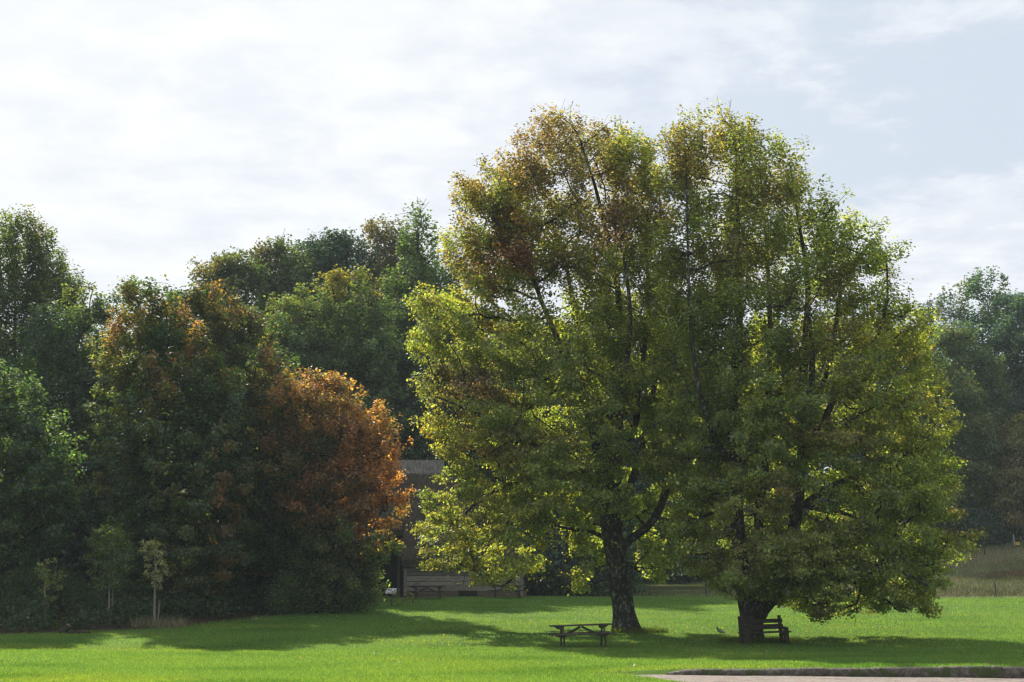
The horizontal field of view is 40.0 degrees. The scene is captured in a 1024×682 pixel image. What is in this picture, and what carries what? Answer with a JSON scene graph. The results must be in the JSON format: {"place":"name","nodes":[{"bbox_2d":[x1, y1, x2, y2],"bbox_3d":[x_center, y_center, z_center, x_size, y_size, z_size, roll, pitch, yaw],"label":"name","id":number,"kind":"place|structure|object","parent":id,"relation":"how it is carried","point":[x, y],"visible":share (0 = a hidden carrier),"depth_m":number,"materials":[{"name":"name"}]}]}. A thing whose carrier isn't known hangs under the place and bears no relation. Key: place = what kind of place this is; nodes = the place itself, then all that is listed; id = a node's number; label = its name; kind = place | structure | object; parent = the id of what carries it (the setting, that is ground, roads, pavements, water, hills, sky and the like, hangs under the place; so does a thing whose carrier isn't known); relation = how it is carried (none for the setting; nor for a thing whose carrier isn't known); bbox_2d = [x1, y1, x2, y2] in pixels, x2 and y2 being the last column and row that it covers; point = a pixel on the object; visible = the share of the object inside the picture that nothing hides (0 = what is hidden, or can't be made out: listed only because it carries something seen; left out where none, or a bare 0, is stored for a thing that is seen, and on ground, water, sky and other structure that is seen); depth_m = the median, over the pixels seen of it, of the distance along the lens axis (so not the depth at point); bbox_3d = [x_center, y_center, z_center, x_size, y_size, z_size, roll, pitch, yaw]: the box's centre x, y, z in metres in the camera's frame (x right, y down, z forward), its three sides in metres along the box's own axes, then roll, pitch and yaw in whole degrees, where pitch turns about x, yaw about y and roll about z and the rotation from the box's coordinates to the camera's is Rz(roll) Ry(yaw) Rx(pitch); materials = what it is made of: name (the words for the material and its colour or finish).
{"place":"outdoors","nodes":[
{"label":"outdoors","id":0,"kind":"place"},
{"bbox_2d":[0,602,997,672],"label":"fallen leaves","id":1,"kind":"object","parent":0,"point":[632,641],"visible":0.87,"depth_m":48.35,"materials":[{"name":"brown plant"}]},
{"bbox_2d":[0,490,1023,681],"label":"ground","id":2,"kind":"structure","parent":0,"point":[197,620],"depth_m":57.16,"materials":[{"name":"green plant"}]},
{"bbox_2d":[0,358,90,578],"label":"maple tree","id":3,"kind":"object","parent":2,"relation":"on","point":[23,466],"visible":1,"depth_m":60.27,"materials":[{"name":"green plant"}]},
{"bbox_2d":[29,621,63,628],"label":"rough grass","id":4,"kind":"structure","parent":2,"relation":"on","point":[52,625],"depth_m":56.15,"materials":[{"name":"green plant"}]},
{"bbox_2d":[0,204,94,524],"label":"broadleaf tree","id":5,"kind":"object","parent":2,"relation":"on","point":[42,284],"visible":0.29,"depth_m":84.77,"materials":[{"name":"green plant"}]},
{"bbox_2d":[34,558,65,624],"bbox_3d":[-18.677,10.148,56.641,1.259,2.874,1.044,0,-10,0],"label":"sapling","id":6,"kind":"object","parent":2,"relation":"on","point":[45,577],"visible":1,"depth_m":56.67,"materials":[{"name":"green plant"}]},
{"bbox_2d":[57,624,70,632],"bbox_3d":[-17.366,11.205,54.488,0.292,0.261,0.612,-6,20,29],"label":"broken log","id":7,"kind":"object","parent":2,"relation":"on","point":[66,628],"visible":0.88,"depth_m":54.47,"materials":[{"name":"brown wood"}]},
{"bbox_2d":[65,631,91,633],"bbox_3d":[-16.651,11.195,54.091,0.966,0.118,0.138,1,-10,-8],"label":"broken log","id":8,"kind":"object","parent":2,"relation":"on","point":[77,632],"visible":0.96,"depth_m":54.07,"materials":[{"name":"brown wood"}]},
{"bbox_2d":[0,279,158,582],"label":"broadleaf tree","id":9,"kind":"object","parent":2,"relation":"on","point":[61,335],"visible":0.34,"depth_m":75.27,"materials":[{"name":"green plant"}]},
{"bbox_2d":[78,523,136,623],"bbox_3d":[-17.123,9.855,59.625,2.192,4.340,2.016,-4,-11,22],"label":"sapling","id":10,"kind":"object","parent":2,"relation":"on","point":[113,579],"visible":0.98,"depth_m":59.62,"materials":[{"name":"green plant"}]},
{"bbox_2d":[53,324,200,529],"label":"broadleaf tree","id":11,"kind":"object","parent":2,"relation":"on","point":[181,513],"visible":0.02,"depth_m":81.77,"materials":[{"name":"green plant"}]},
{"bbox_2d":[137,538,176,624],"bbox_3d":[-14.928,10.072,58.598,1.525,3.711,1.123,8,-13,-38],"label":"sapling","id":12,"kind":"object","parent":2,"relation":"on","point":[155,552],"visible":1,"depth_m":58.68,"materials":[{"name":"green plant"}]},
{"bbox_2d":[127,613,188,627],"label":"dry grass","id":13,"kind":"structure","parent":2,"relation":"on","point":[165,623],"depth_m":58.12,"materials":[{"name":"beige plant"}]},
{"bbox_2d":[157,600,159,623],"bbox_3d":[-14.720,11.382,58.609,0.108,1.160,0.077,0,-10,0],"label":"wooden stake","id":14,"kind":"object","parent":2,"relation":"on","point":[158,611],"visible":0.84,"depth_m":58.62,"materials":[{"name":"brown wood"}]},
{"bbox_2d":[78,272,272,614],"bbox_3d":[-15.885,4.653,66.303,9.082,16.397,8.358,0,-10,0],"label":"maple tree","id":15,"kind":"object","parent":2,"relation":"on","point":[135,455],"visible":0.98,"depth_m":65.00,"materials":[{"name":"green plant"}]},
{"bbox_2d":[0,561,370,633],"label":"undergrowth","id":16,"kind":"object","parent":2,"relation":"on","point":[127,603],"visible":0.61,"depth_m":62.39,"materials":[{"name":"green plant"}]},
{"bbox_2d":[157,270,304,597],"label":"maple tree","id":17,"kind":"object","parent":2,"relation":"on","point":[225,334],"visible":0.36,"depth_m":70.57,"materials":[{"name":"green plant"}]},
{"bbox_2d":[184,246,282,492],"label":"beech tree","id":18,"kind":"object","parent":2,"relation":"on","point":[241,275],"visible":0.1,"depth_m":109.69,"materials":[{"name":"green plant"}]},
{"bbox_2d":[224,339,340,596],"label":"maple tree","id":19,"kind":"object","parent":2,"relation":"on","point":[245,576],"visible":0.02,"depth_m":74.43,"materials":[{"name":"green plant"}]},
{"bbox_2d":[257,570,315,614],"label":"shrub","id":20,"kind":"object","parent":2,"relation":"on","point":[283,601],"visible":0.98,"depth_m":65.70,"materials":[{"name":"green plant"}]},
{"bbox_2d":[249,229,329,369],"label":"beech tree","id":21,"kind":"object","parent":2,"relation":"on","point":[282,278],"visible":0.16,"depth_m":114.55,"materials":[{"name":"green plant"}]},
{"bbox_2d":[285,558,344,613],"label":"shrub","id":22,"kind":"object","parent":2,"relation":"on","point":[316,603],"visible":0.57,"depth_m":67.01,"materials":[{"name":"green plant"}]},
{"bbox_2d":[248,364,417,613],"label":"maple tree","id":23,"kind":"object","parent":2,"relation":"on","point":[345,434],"visible":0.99,"depth_m":67.70,"materials":[{"name":"orange plant"}]},
{"bbox_2d":[306,551,366,612],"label":"shrub","id":24,"kind":"object","parent":2,"relation":"on","point":[348,607],"visible":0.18,"depth_m":68.16,"materials":[{"name":"green plant"}]},
{"bbox_2d":[239,263,434,459],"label":"beech tree","id":25,"kind":"object","parent":2,"relation":"on","point":[338,345],"visible":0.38,"depth_m":97.62,"materials":[{"name":"green plant"}]},
{"bbox_2d":[290,226,385,386],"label":"tree","id":26,"kind":"object","parent":2,"relation":"on","point":[338,248],"visible":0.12,"depth_m":118.92,"materials":[{"name":"green plant"}]},
{"bbox_2d":[346,544,388,610],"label":"shrub","id":27,"kind":"object","parent":2,"relation":"on","point":[365,605],"visible":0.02,"depth_m":70.07,"materials":[{"name":"green plant"}]},
{"bbox_2d":[352,213,428,420],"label":"beech tree","id":28,"kind":"object","parent":2,"relation":"on","point":[390,238],"visible":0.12,"depth_m":122.36,"materials":[{"name":"green plant"}]},
{"bbox_2d":[386,588,396,599],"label":"information board","id":29,"kind":"object","parent":2,"relation":"on","point":[392,589],"visible":0.69,"depth_m":81.70,"materials":[{"name":"white wood"}]},
{"bbox_2d":[379,586,417,605],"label":"shrub","id":30,"kind":"object","parent":2,"relation":"on","point":[401,598],"visible":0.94,"depth_m":76.87,"materials":[{"name":"green plant"}]},
{"bbox_2d":[375,198,467,443],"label":"conifer tree","id":31,"kind":"object","parent":2,"relation":"on","point":[415,267],"visible":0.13,"depth_m":108.16,"materials":[{"name":"green plant"}]},
{"bbox_2d":[408,586,445,598],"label":"picnic table","id":32,"kind":"object","parent":2,"relation":"on","point":[438,591],"visible":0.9,"depth_m":82.98,"materials":[{"name":"brown wood"}]},
{"bbox_2d":[334,460,530,596],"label":"thatched barn","id":33,"kind":"structure","parent":2,"relation":"on","point":[403,573],"depth_m":87.46,"materials":[{"name":"wood"}]},
{"bbox_2d":[350,535,402,595],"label":"wall","id":34,"kind":"structure","parent":33,"relation":"in","point":[391,570],"depth_m":88.99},
{"bbox_2d":[373,291,507,503],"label":"broadleaf tree","id":35,"kind":"object","parent":2,"relation":"on","point":[419,449],"visible":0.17,"depth_m":99.46,"materials":[{"name":"green plant"}]},
{"bbox_2d":[488,585,524,597],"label":"picnic table","id":36,"kind":"object","parent":2,"relation":"on","point":[495,590],"visible":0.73,"depth_m":83.29,"materials":[{"name":"brown wood"}]},
{"bbox_2d":[446,314,572,536],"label":"broadleaf tree","id":37,"kind":"object","parent":2,"relation":"on","point":[556,514],"visible":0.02,"depth_m":100.19,"materials":[{"name":"green plant"}]},
{"bbox_2d":[0,502,1023,608],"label":"woodland thicket","id":38,"kind":"object","parent":2,"relation":"on","point":[978,519],"visible":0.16,"depth_m":88.94,"materials":[{"name":"green plant"}]},
{"bbox_2d":[402,100,706,632],"bbox_3d":[1.754,0.683,57.105,12.481,21.947,11.122,0,-10,0],"label":"tree","id":39,"kind":"object","parent":2,"relation":"on","point":[619,369],"visible":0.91,"depth_m":55.46,"materials":[{"name":"green plant"}]},
{"bbox_2d":[548,623,615,647],"bbox_3d":[2.328,9.913,47.288,2.102,0.783,1.715,-1,-10,-4],"label":"picnic table","id":40,"kind":"object","parent":2,"relation":"on","point":[601,633],"visible":0.97,"depth_m":47.02,"materials":[{"name":"brown wood"}]},
{"bbox_2d":[538,319,633,527],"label":"broadleaf tree","id":41,"kind":"object","parent":2,"relation":"on","point":[568,406],"visible":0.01,"depth_m":106.85,"materials":[{"name":"green plant"}]},
{"bbox_2d":[568,340,696,579],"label":"broadleaf tree","id":42,"kind":"object","parent":2,"relation":"on","point":[640,487],"visible":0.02,"depth_m":103.81,"materials":[{"name":"green plant"}]},
{"bbox_2d":[609,626,668,633],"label":"rough grass","id":43,"kind":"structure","parent":2,"relation":"on","point":[650,630],"depth_m":54.60,"materials":[{"name":"green plant"}]},
{"bbox_2d":[677,349,756,562],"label":"broadleaf tree","id":44,"kind":"object","parent":2,"relation":"on","point":[729,526],"depth_m":121.25,"materials":[{"name":"green plant"}]},
{"bbox_2d":[699,318,826,563],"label":"broadleaf tree","id":45,"kind":"object","parent":2,"relation":"on","point":[752,516],"visible":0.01,"depth_m":123.81,"materials":[{"name":"green plant"}]},
{"bbox_2d":[719,634,807,642],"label":"rough grass","id":46,"kind":"structure","parent":2,"relation":"on","point":[773,639],"depth_m":50.09,"materials":[{"name":"green plant"}]},
{"bbox_2d":[738,615,790,644],"bbox_3d":[8.843,10.173,49.426,1.910,1.043,0.671,2,-10,-15],"label":"garden bench","id":47,"kind":"object","parent":2,"relation":"on","point":[744,632],"visible":0.89,"depth_m":49.48,"materials":[{"name":"brown wood"}]},
{"bbox_2d":[591,538,1023,596],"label":"meadow grass","id":48,"kind":"structure","parent":2,"relation":"on","point":[683,589],"depth_m":98.81,"materials":[{"name":"green plant"}]},
{"bbox_2d":[639,95,988,638],"bbox_3d":[11.026,0.804,52.533,12.380,20.325,9.981,0,-10,0],"label":"tree","id":49,"kind":"object","parent":2,"relation":"on","point":[811,557],"visible":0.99,"depth_m":51.09,"materials":[{"name":"green plant"}]},
{"bbox_2d":[773,315,888,549],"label":"broadleaf tree","id":50,"kind":"object","parent":2,"relation":"on","point":[830,466],"visible":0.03,"depth_m":126.33,"materials":[{"name":"green plant"}]},
{"bbox_2d":[666,665,1023,677],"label":"stone kerb","id":51,"kind":"structure","parent":2,"relation":"on","point":[992,671],"depth_m":30.76,"materials":[{"name":"grey stone"}]},
{"bbox_2d":[693,581,996,596],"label":"wire fence","id":52,"kind":"object","parent":2,"relation":"on","point":[854,588],"visible":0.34,"depth_m":86.97,"materials":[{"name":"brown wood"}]},
{"bbox_2d":[822,312,942,550],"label":"broadleaf tree","id":53,"kind":"object","parent":2,"relation":"on","point":[884,387],"visible":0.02,"depth_m":125.49,"materials":[{"name":"green plant"}]},
{"bbox_2d":[918,300,949,372],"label":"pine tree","id":54,"kind":"object","parent":2,"relation":"on","point":[928,308],"visible":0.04,"depth_m":152.07,"materials":[{"name":"green plant"}]},
{"bbox_2d":[894,366,1002,546],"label":"broadleaf tree","id":55,"kind":"object","parent":2,"relation":"on","point":[967,444],"visible":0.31,"depth_m":120.39,"materials":[{"name":"green plant"}]},
{"bbox_2d":[921,318,1012,488],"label":"broadleaf tree","id":56,"kind":"object","parent":2,"relation":"on","point":[952,342],"visible":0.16,"depth_m":128.05,"materials":[{"name":"green plant"}]},
{"bbox_2d":[926,266,1023,428],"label":"broadleaf tree","id":57,"kind":"object","parent":2,"relation":"on","point":[960,313],"visible":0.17,"depth_m":137.60,"materials":[{"name":"green plant"}]},
{"bbox_2d":[967,538,1020,554],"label":"wire fence","id":58,"kind":"object","parent":2,"relation":"on","point":[992,547],"visible":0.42,"depth_m":112.39,"materials":[{"name":"brown wood"}]},
{"bbox_2d":[976,290,1023,486],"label":"broadleaf tree","id":59,"kind":"object","parent":2,"relation":"on","point":[1017,341],"visible":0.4,"depth_m":132.02,"materials":[{"name":"green plant"}]},
{"bbox_2d":[977,410,1023,541],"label":"broadleaf tree","id":60,"kind":"object","parent":2,"relation":"on","point":[1009,493],"visible":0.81,"depth_m":119.51,"materials":[{"name":"green plant"}]},
{"bbox_2d":[0,0,1023,472],"label":"sky","id":61,"kind":"structure","parent":0,"point":[154,136],"materials":[{"name":"white"}]},
{"bbox_2d":[634,675,1023,681],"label":"gravel path","id":62,"kind":"structure","parent":0,"point":[704,678],"depth_m":29.75,"materials":[{"name":"beige gravel"}]}
]}

